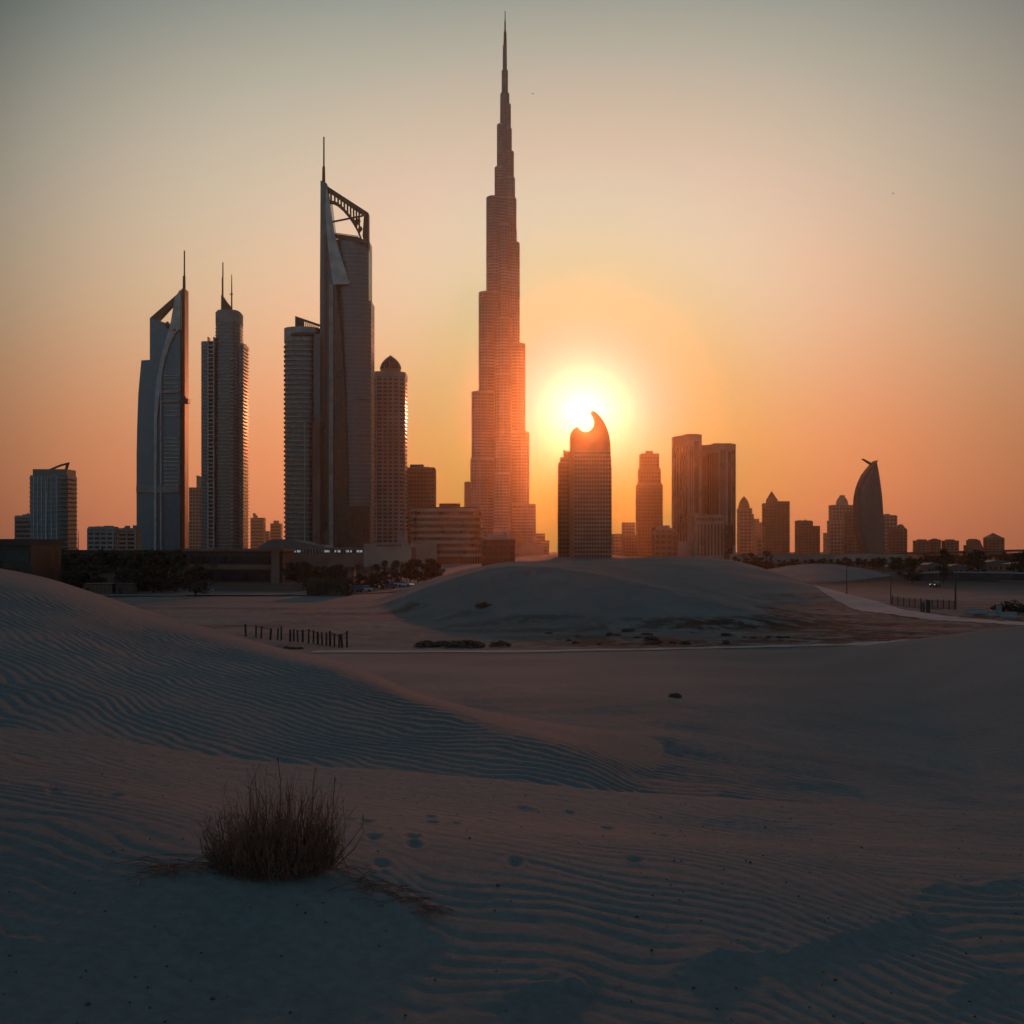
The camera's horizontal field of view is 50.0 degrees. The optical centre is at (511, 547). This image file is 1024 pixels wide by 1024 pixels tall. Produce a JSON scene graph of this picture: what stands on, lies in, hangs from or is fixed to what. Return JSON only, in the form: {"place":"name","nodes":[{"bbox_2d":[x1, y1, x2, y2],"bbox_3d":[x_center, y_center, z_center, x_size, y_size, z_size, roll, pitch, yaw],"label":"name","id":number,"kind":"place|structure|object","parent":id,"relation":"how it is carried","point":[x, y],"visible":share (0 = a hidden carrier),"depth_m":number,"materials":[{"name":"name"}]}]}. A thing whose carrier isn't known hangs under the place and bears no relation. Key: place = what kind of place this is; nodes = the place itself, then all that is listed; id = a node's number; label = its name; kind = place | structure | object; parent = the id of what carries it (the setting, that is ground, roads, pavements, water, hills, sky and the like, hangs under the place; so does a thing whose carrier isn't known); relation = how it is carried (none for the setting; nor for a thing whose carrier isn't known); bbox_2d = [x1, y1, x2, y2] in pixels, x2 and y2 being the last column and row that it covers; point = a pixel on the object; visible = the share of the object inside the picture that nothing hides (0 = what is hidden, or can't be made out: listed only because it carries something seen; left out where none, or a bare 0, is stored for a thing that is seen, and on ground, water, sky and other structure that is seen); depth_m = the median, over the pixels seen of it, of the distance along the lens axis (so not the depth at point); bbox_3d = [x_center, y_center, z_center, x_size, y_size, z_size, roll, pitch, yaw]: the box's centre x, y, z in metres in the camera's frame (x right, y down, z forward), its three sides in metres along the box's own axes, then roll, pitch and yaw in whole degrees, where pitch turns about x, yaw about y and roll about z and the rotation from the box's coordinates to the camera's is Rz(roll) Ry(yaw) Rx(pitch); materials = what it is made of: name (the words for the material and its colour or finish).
{"place":"outdoors","nodes":[
{"label":"outdoors","id":0,"kind":"place"},
{"bbox_2d":[108,583,417,595],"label":"road","id":1,"kind":"structure","parent":0,"point":[398,589],"depth_m":241.41,"materials":[{"name":"asphalt"}]},
{"bbox_2d":[0,552,1023,1023],"bbox_3d":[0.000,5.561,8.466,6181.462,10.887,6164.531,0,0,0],"label":"ground","id":2,"kind":"structure","parent":0,"point":[908,752],"depth_m":14.83,"materials":[{"name":"sand"}]},
{"bbox_2d":[14,513,29,538],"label":"office block","id":3,"kind":"structure","parent":2,"relation":"on","point":[22,526],"depth_m":1080.35,"materials":[{"name":"grey glass"}]},
{"bbox_2d":[0,539,63,581],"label":"pavilion","id":4,"kind":"structure","parent":2,"relation":"on","point":[40,557],"depth_m":210.97,"materials":[{"name":"brown concrete"}]},
{"bbox_2d":[29,462,76,549],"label":"office tower","id":5,"kind":"structure","parent":2,"relation":"on","point":[53,503],"depth_m":1000.56,"materials":[{"name":"grey glass"}]},
{"bbox_2d":[65,548,96,577],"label":"tree","id":6,"kind":"object","parent":2,"relation":"on","point":[77,554],"visible":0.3,"depth_m":288.60,"materials":[{"name":"green plant"}]},
{"bbox_2d":[66,565,95,588],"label":"tree","id":7,"kind":"object","parent":2,"relation":"on","point":[77,570],"visible":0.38,"depth_m":265.23,"materials":[{"name":"green plant"}]},
{"bbox_2d":[75,563,99,586],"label":"tree","id":8,"kind":"object","parent":2,"relation":"on","point":[84,574],"visible":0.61,"depth_m":264.39,"materials":[{"name":"green plant"}]},
{"bbox_2d":[83,571,106,582],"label":"tree","id":9,"kind":"object","parent":2,"relation":"on","point":[97,578],"visible":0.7,"depth_m":261.04,"materials":[{"name":"green plant"}]},
{"bbox_2d":[82,583,115,593],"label":"shed","id":10,"kind":"structure","parent":2,"relation":"on","point":[103,588],"depth_m":250.00,"materials":[{"name":"metal"}]},
{"bbox_2d":[83,548,116,572],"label":"tree","id":11,"kind":"object","parent":2,"relation":"on","point":[97,557],"visible":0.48,"depth_m":276.40,"materials":[{"name":"green plant"}]},
{"bbox_2d":[87,526,118,549],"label":"apartment block","id":12,"kind":"structure","parent":2,"relation":"on","point":[104,537],"depth_m":900.35,"materials":[{"name":"grey concrete"}]},
{"bbox_2d":[89,573,121,582],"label":"shed","id":13,"kind":"structure","parent":2,"relation":"on","point":[109,577],"depth_m":262.00,"materials":[{"name":"metal"}]},
{"bbox_2d":[65,550,185,568],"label":"perimeter wall","id":14,"kind":"structure","parent":2,"relation":"on","point":[93,551],"depth_m":330.00,"materials":[{"name":"concrete"}]},
{"bbox_2d":[113,568,137,582],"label":"tree","id":15,"kind":"object","parent":2,"relation":"on","point":[124,572],"visible":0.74,"depth_m":257.32,"materials":[{"name":"green plant"}]},
{"bbox_2d":[114,583,137,593],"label":"shed","id":16,"kind":"structure","parent":2,"relation":"on","point":[126,588],"depth_m":250.00,"materials":[{"name":"metal"}]},
{"bbox_2d":[119,525,140,549],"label":"apartment block","id":17,"kind":"structure","parent":2,"relation":"on","point":[129,538],"depth_m":950.35,"materials":[{"name":"grey concrete"}]},
{"bbox_2d":[128,569,148,591],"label":"tree","id":18,"kind":"object","parent":2,"relation":"on","point":[136,577],"visible":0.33,"depth_m":264.45,"materials":[{"name":"green plant"}]},
{"bbox_2d":[136,251,189,549],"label":"skyscraper","id":19,"kind":"structure","parent":2,"relation":"on","point":[162,489],"depth_m":1203.00,"materials":[{"name":"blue glass"}]},
{"bbox_2d":[155,572,182,590],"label":"shed","id":20,"kind":"structure","parent":2,"relation":"on","point":[173,589],"depth_m":268.00,"materials":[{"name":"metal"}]},
{"bbox_2d":[115,852,228,883],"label":"twig litter","id":21,"kind":"object","parent":2,"relation":"on","point":[168,865],"visible":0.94,"depth_m":8.92,"materials":[{"name":"wood"}]},
{"bbox_2d":[163,567,186,591],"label":"tree","id":22,"kind":"object","parent":2,"relation":"on","point":[173,571],"visible":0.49,"depth_m":260.63,"materials":[{"name":"green plant"}]},
{"bbox_2d":[171,548,191,583],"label":"tree","id":23,"kind":"object","parent":2,"relation":"on","point":[177,554],"visible":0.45,"depth_m":279.63,"materials":[{"name":"green plant"}]},
{"bbox_2d":[174,563,211,596],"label":"tree","id":24,"kind":"object","parent":2,"relation":"on","point":[199,571],"visible":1,"depth_m":231.86,"materials":[{"name":"green plant"}]},
{"bbox_2d":[189,475,200,547],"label":"apartment tower","id":25,"kind":"structure","parent":2,"relation":"on","point":[194,517],"depth_m":1900.00,"materials":[{"name":"brown concrete"}]},
{"bbox_2d":[201,262,248,547],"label":"skyscraper","id":26,"kind":"structure","parent":2,"relation":"on","point":[224,436],"depth_m":1138.94,"materials":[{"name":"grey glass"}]},
{"bbox_2d":[181,548,295,582],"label":"mall building","id":27,"kind":"structure","parent":2,"relation":"on","point":[252,565],"depth_m":329.85,"materials":[{"name":"brown concrete"}]},
{"bbox_2d":[204,595,305,595],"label":"kerb wall","id":28,"kind":"structure","parent":2,"relation":"on","point":[254,595],"depth_m":236.00,"materials":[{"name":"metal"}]},
{"bbox_2d":[250,513,265,547],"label":"apartment tower","id":29,"kind":"structure","parent":2,"relation":"on","point":[257,532],"depth_m":2700.35,"materials":[{"name":"brown concrete"}]},
{"bbox_2d":[214,583,305,590],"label":"boundary wall","id":30,"kind":"structure","parent":2,"relation":"on","point":[258,586],"depth_m":268.00,"materials":[{"name":"concrete"}]},
{"bbox_2d":[270,521,282,539],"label":"apartment tower","id":31,"kind":"structure","parent":2,"relation":"on","point":[276,531],"depth_m":2800.35,"materials":[{"name":"brown concrete"}]},
{"bbox_2d":[190,758,364,884],"bbox_3d":[-1.924,2.200,9.073,1.423,0.951,1.175,0,0,0],"label":"dry bush","id":32,"kind":"object","parent":2,"relation":"on","point":[245,849],"visible":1,"depth_m":8.90,"materials":[{"name":"brown plant"}]},
{"bbox_2d":[280,561,297,582],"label":"tree","id":33,"kind":"object","parent":2,"relation":"on","point":[290,565],"visible":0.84,"depth_m":320.61,"materials":[{"name":"green plant"}]},
{"bbox_2d":[244,624,347,647],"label":"post fence","id":34,"kind":"object","parent":2,"relation":"on","point":[340,639],"visible":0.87,"depth_m":108.42,"materials":[{"name":"wood"}]},
{"bbox_2d":[289,562,302,580],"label":"tree","id":35,"kind":"object","parent":2,"relation":"on","point":[294,567],"visible":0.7,"depth_m":318.74,"materials":[{"name":"green plant"}]},
{"bbox_2d":[284,316,321,544],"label":"office tower","id":36,"kind":"structure","parent":2,"relation":"on","point":[303,425],"depth_m":996.74,"materials":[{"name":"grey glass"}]},
{"bbox_2d":[297,561,312,578],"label":"tree","id":37,"kind":"object","parent":2,"relation":"on","point":[304,564],"visible":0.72,"depth_m":303.72,"materials":[{"name":"green plant"}]},
{"bbox_2d":[294,566,355,578],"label":"colonnade","id":38,"kind":"object","parent":2,"relation":"on","point":[349,574],"visible":0.17,"depth_m":380.00,"materials":[{"name":"concrete"}]},
{"bbox_2d":[305,575,353,595],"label":"clipped hedge","id":39,"kind":"object","parent":2,"relation":"on","point":[328,586],"visible":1,"depth_m":236.90,"materials":[{"name":"green plant"}]},
{"bbox_2d":[258,539,415,566],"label":"hall building","id":40,"kind":"structure","parent":2,"relation":"on","point":[314,554],"depth_m":620.00,"materials":[{"name":"grey concrete"}]},
{"bbox_2d":[320,137,374,546],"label":"skyscraper","id":41,"kind":"structure","parent":2,"relation":"on","point":[347,321],"depth_m":1001.23,"materials":[{"name":"grey glass"}]},
{"bbox_2d":[362,572,380,590],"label":"tree","id":42,"kind":"object","parent":2,"relation":"on","point":[372,577],"visible":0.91,"depth_m":270.83,"materials":[{"name":"green plant"}]},
{"bbox_2d":[374,574,389,589],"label":"tree","id":43,"kind":"object","parent":2,"relation":"on","point":[381,578],"visible":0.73,"depth_m":276.45,"materials":[{"name":"green plant"}]},
{"bbox_2d":[379,560,390,580],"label":"tree","id":44,"kind":"object","parent":2,"relation":"on","point":[384,563],"visible":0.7,"depth_m":329.60,"materials":[{"name":"green plant"}]},
{"bbox_2d":[327,866,453,921],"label":"twig litter","id":45,"kind":"object","parent":2,"relation":"on","point":[407,897],"visible":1,"depth_m":8.71,"materials":[{"name":"wood"}]},
{"bbox_2d":[374,355,407,543],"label":"apartment tower","id":46,"kind":"structure","parent":2,"relation":"on","point":[390,451],"depth_m":1120.30,"materials":[{"name":"brown concrete"}]},
{"bbox_2d":[387,560,403,580],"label":"tree","id":47,"kind":"object","parent":2,"relation":"on","point":[395,565],"visible":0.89,"depth_m":309.03,"materials":[{"name":"green plant"}]},
{"bbox_2d":[401,558,416,581],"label":"tree","id":48,"kind":"object","parent":2,"relation":"on","point":[406,573],"visible":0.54,"depth_m":341.75,"materials":[{"name":"green plant"}]},
{"bbox_2d":[409,559,427,582],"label":"tree","id":49,"kind":"object","parent":2,"relation":"on","point":[416,562],"visible":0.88,"depth_m":333.27,"materials":[{"name":"green plant"}]},
{"bbox_2d":[407,464,435,543],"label":"office block","id":50,"kind":"structure","parent":2,"relation":"on","point":[421,484],"depth_m":1250.00,"materials":[{"name":"brown concrete"}]},
{"bbox_2d":[414,563,430,581],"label":"tree","id":51,"kind":"object","parent":2,"relation":"on","point":[422,565],"visible":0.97,"depth_m":308.93,"materials":[{"name":"green plant"}]},
{"bbox_2d":[413,640,443,647],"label":"shrub","id":52,"kind":"object","parent":2,"relation":"on","point":[427,643],"visible":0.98,"depth_m":103.28,"materials":[{"name":"plant"}]},
{"bbox_2d":[425,558,441,578],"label":"tree","id":53,"kind":"object","parent":2,"relation":"on","point":[432,563],"visible":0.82,"depth_m":314.76,"materials":[{"name":"green plant"}]},
{"bbox_2d":[411,501,482,563],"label":"office block","id":54,"kind":"structure","parent":2,"relation":"on","point":[451,533],"depth_m":762.51,"materials":[{"name":"beige glass"}]},
{"bbox_2d":[444,639,485,647],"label":"shrub","id":55,"kind":"object","parent":2,"relation":"on","point":[464,643],"visible":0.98,"depth_m":102.20,"materials":[{"name":"plant"}]},
{"bbox_2d":[464,481,469,506],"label":"office block","id":56,"kind":"structure","parent":2,"relation":"on","point":[467,494],"depth_m":1700.35,"materials":[{"name":"concrete"}]},
{"bbox_2d":[481,533,514,565],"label":"office block","id":57,"kind":"structure","parent":2,"relation":"on","point":[495,549],"depth_m":640.00,"materials":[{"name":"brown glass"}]},
{"bbox_2d":[488,640,510,646],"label":"shrub","id":58,"kind":"object","parent":2,"relation":"on","point":[499,643],"visible":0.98,"depth_m":102.71,"materials":[{"name":"plant"}]},
{"bbox_2d":[470,15,543,554],"bbox_3d":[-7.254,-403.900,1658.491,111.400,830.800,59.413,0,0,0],"label":"skyscraper","id":59,"kind":"structure","parent":2,"relation":"on","point":[499,477],"depth_m":1656.41,"materials":[{"name":"glass"}]},
{"bbox_2d":[536,533,548,553],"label":"apartment block","id":60,"kind":"structure","parent":2,"relation":"on","point":[540,538],"depth_m":1900.35,"materials":[{"name":"brown concrete"}]},
{"bbox_2d":[558,450,568,556],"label":"apartment tower","id":61,"kind":"structure","parent":2,"relation":"on","point":[563,507],"depth_m":1340.00,"materials":[{"name":"concrete"}]},
{"bbox_2d":[569,411,611,556],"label":"office tower","id":62,"kind":"structure","parent":2,"relation":"on","point":[590,501],"depth_m":1300.20,"materials":[{"name":"glass"}]},
{"bbox_2d":[612,522,634,554],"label":"apartment block","id":63,"kind":"structure","parent":2,"relation":"on","point":[628,528],"depth_m":1800.35,"materials":[{"name":"brown concrete"}]},
{"bbox_2d":[622,535,635,555],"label":"apartment block","id":64,"kind":"structure","parent":2,"relation":"on","point":[628,545],"depth_m":1500.00,"materials":[{"name":"brown concrete"}]},
{"bbox_2d":[636,451,662,555],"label":"office tower","id":65,"kind":"structure","parent":2,"relation":"on","point":[649,501],"depth_m":1450.35,"materials":[{"name":"concrete"}]},
{"bbox_2d":[652,525,677,556],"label":"apartment block","id":66,"kind":"structure","parent":2,"relation":"on","point":[664,540],"depth_m":1000.35,"materials":[{"name":"brown concrete"}]},
{"bbox_2d":[672,434,735,557],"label":"office tower","id":67,"kind":"structure","parent":2,"relation":"on","point":[703,500],"depth_m":1201.65,"materials":[{"name":"stone"}]},
{"bbox_2d":[737,496,753,553],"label":"apartment tower","id":68,"kind":"structure","parent":2,"relation":"on","point":[745,529],"depth_m":1900.35,"materials":[{"name":"brown concrete"}]},
{"bbox_2d":[754,519,761,552],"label":"apartment block","id":69,"kind":"structure","parent":2,"relation":"on","point":[757,528],"depth_m":2500.35,"materials":[{"name":"brown concrete"}]},
{"bbox_2d":[755,537,761,553],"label":"apartment block","id":70,"kind":"structure","parent":2,"relation":"on","point":[758,545],"depth_m":1900.35,"materials":[{"name":"brown concrete"}]},
{"bbox_2d":[759,551,774,568],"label":"tree","id":71,"kind":"object","parent":2,"relation":"on","point":[766,563],"visible":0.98,"depth_m":483.18,"materials":[{"name":"green plant"}]},
{"bbox_2d":[762,491,789,553],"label":"apartment tower","id":72,"kind":"structure","parent":2,"relation":"on","point":[775,526],"depth_m":1750.35,"materials":[{"name":"brown concrete"}]},
{"bbox_2d":[795,520,819,553],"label":"apartment block","id":73,"kind":"structure","parent":2,"relation":"on","point":[807,536],"depth_m":1900.00,"materials":[{"name":"brown concrete"}]},
{"bbox_2d":[729,554,905,563],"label":"perimeter wall","id":74,"kind":"structure","parent":2,"relation":"on","point":[814,557],"depth_m":760.00,"materials":[{"name":"concrete"}]},
{"bbox_2d":[827,495,852,553],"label":"apartment tower","id":75,"kind":"structure","parent":2,"relation":"on","point":[835,529],"depth_m":1999.88,"materials":[{"name":"brown concrete"}]},
{"bbox_2d":[844,512,858,553],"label":"apartment block","id":76,"kind":"structure","parent":2,"relation":"on","point":[850,545],"depth_m":1600.00,"materials":[{"name":"brown concrete"}]},
{"bbox_2d":[853,459,883,552],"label":"office tower","id":77,"kind":"structure","parent":2,"relation":"on","point":[868,519],"depth_m":1177.34,"materials":[{"name":"grey glass"}]},
{"bbox_2d":[871,557,884,569],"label":"tree","id":78,"kind":"object","parent":2,"relation":"on","point":[882,564],"visible":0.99,"depth_m":545.86,"materials":[{"name":"green plant"}]},
{"bbox_2d":[883,514,896,552],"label":"apartment tower","id":79,"kind":"structure","parent":2,"relation":"on","point":[890,521],"depth_m":1900.00,"materials":[{"name":"brown concrete"}]},
{"bbox_2d":[888,556,905,570],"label":"tree","id":80,"kind":"object","parent":2,"relation":"on","point":[898,560],"visible":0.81,"depth_m":500.67,"materials":[{"name":"green plant"}]},
{"bbox_2d":[888,524,906,552],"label":"apartment tower","id":81,"kind":"structure","parent":2,"relation":"on","point":[897,538],"depth_m":1800.06,"materials":[{"name":"brown concrete"}]},
{"bbox_2d":[896,559,924,582],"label":"tree","id":82,"kind":"object","parent":2,"relation":"on","point":[912,564],"visible":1,"depth_m":329.77,"materials":[{"name":"green plant"}]},
{"bbox_2d":[913,539,930,554],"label":"apartment block","id":83,"kind":"structure","parent":2,"relation":"on","point":[921,545],"depth_m":1700.00,"materials":[{"name":"brown concrete"}]},
{"bbox_2d":[892,595,954,608],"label":"fence","id":84,"kind":"object","parent":2,"relation":"on","point":[914,603],"visible":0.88,"depth_m":185.44,"materials":[{"name":"metal"}]},
{"bbox_2d":[920,563,940,571],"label":"shed","id":85,"kind":"structure","parent":2,"relation":"on","point":[927,567],"depth_m":470.00,"materials":[{"name":"grey"}]},
{"bbox_2d":[931,538,940,554],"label":"apartment block","id":86,"kind":"structure","parent":2,"relation":"on","point":[935,544],"depth_m":1700.23,"materials":[{"name":"brown concrete"}]},
{"bbox_2d":[859,549,1023,560],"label":"viaduct","id":87,"kind":"object","parent":2,"relation":"on","point":[964,552],"visible":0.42,"depth_m":900.00,"materials":[{"name":"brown concrete"}]},
{"bbox_2d":[934,548,953,582],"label":"tree","id":88,"kind":"object","parent":2,"relation":"on","point":[944,568],"visible":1,"depth_m":334.72,"materials":[{"name":"green plant"}]},
{"bbox_2d":[941,539,958,554],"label":"apartment block","id":89,"kind":"structure","parent":2,"relation":"on","point":[951,544],"depth_m":1700.00,"materials":[{"name":"brown concrete"}]},
{"bbox_2d":[948,564,968,570],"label":"shed","id":90,"kind":"structure","parent":2,"relation":"on","point":[956,567],"depth_m":440.00,"materials":[{"name":"grey"}]},
{"bbox_2d":[904,571,1023,580],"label":"retaining wall","id":91,"kind":"structure","parent":2,"relation":"on","point":[969,576],"depth_m":360.00,"materials":[{"name":"concrete"}]},
{"bbox_2d":[963,539,983,554],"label":"apartment block","id":92,"kind":"structure","parent":2,"relation":"on","point":[973,544],"depth_m":1702.00,"materials":[{"name":"brown concrete"}]},
{"bbox_2d":[964,608,985,614],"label":"barrier","id":93,"kind":"object","parent":2,"relation":"on","point":[972,611],"visible":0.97,"depth_m":164.88,"materials":[{"name":"white paint"}]},
{"bbox_2d":[965,550,989,571],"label":"tree","id":94,"kind":"object","parent":2,"relation":"on","point":[977,557],"visible":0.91,"depth_m":369.30,"materials":[{"name":"green plant"}]},
{"bbox_2d":[983,533,1004,554],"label":"apartment block","id":95,"kind":"structure","parent":2,"relation":"on","point":[992,541],"depth_m":1700.00,"materials":[{"name":"brown concrete"}]},
{"bbox_2d":[981,560,1008,570],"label":"shed","id":96,"kind":"structure","parent":2,"relation":"on","point":[994,565],"depth_m":520.00,"materials":[{"name":"grey metal"}]},
{"bbox_2d":[990,599,1023,612],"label":"shrub","id":97,"kind":"object","parent":2,"relation":"on","point":[1012,607],"visible":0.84,"depth_m":171.44,"materials":[{"name":"green plant"}]},
{"bbox_2d":[999,612,1016,617],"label":"barrier","id":98,"kind":"object","parent":2,"relation":"on","point":[1008,614],"visible":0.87,"depth_m":155.88,"materials":[{"name":"white paint"}]},
{"bbox_2d":[1006,551,1023,571],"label":"tree","id":99,"kind":"object","parent":2,"relation":"on","point":[1020,565],"visible":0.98,"depth_m":379.85,"materials":[{"name":"green plant"}]},
{"bbox_2d":[0,0,1023,551],"label":"sky","id":100,"kind":"structure","parent":0,"point":[715,240],"materials":[{"name":"orange"}]},
{"bbox_2d":[310,639,904,652],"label":"path","id":101,"kind":"structure","parent":0,"point":[567,650],"depth_m":96.65,"materials":[{"name":"sand"}]},
{"bbox_2d":[805,582,1023,624],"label":"track","id":102,"kind":"structure","parent":0,"point":[858,603],"depth_m":172.27,"materials":[{"name":"sand"}]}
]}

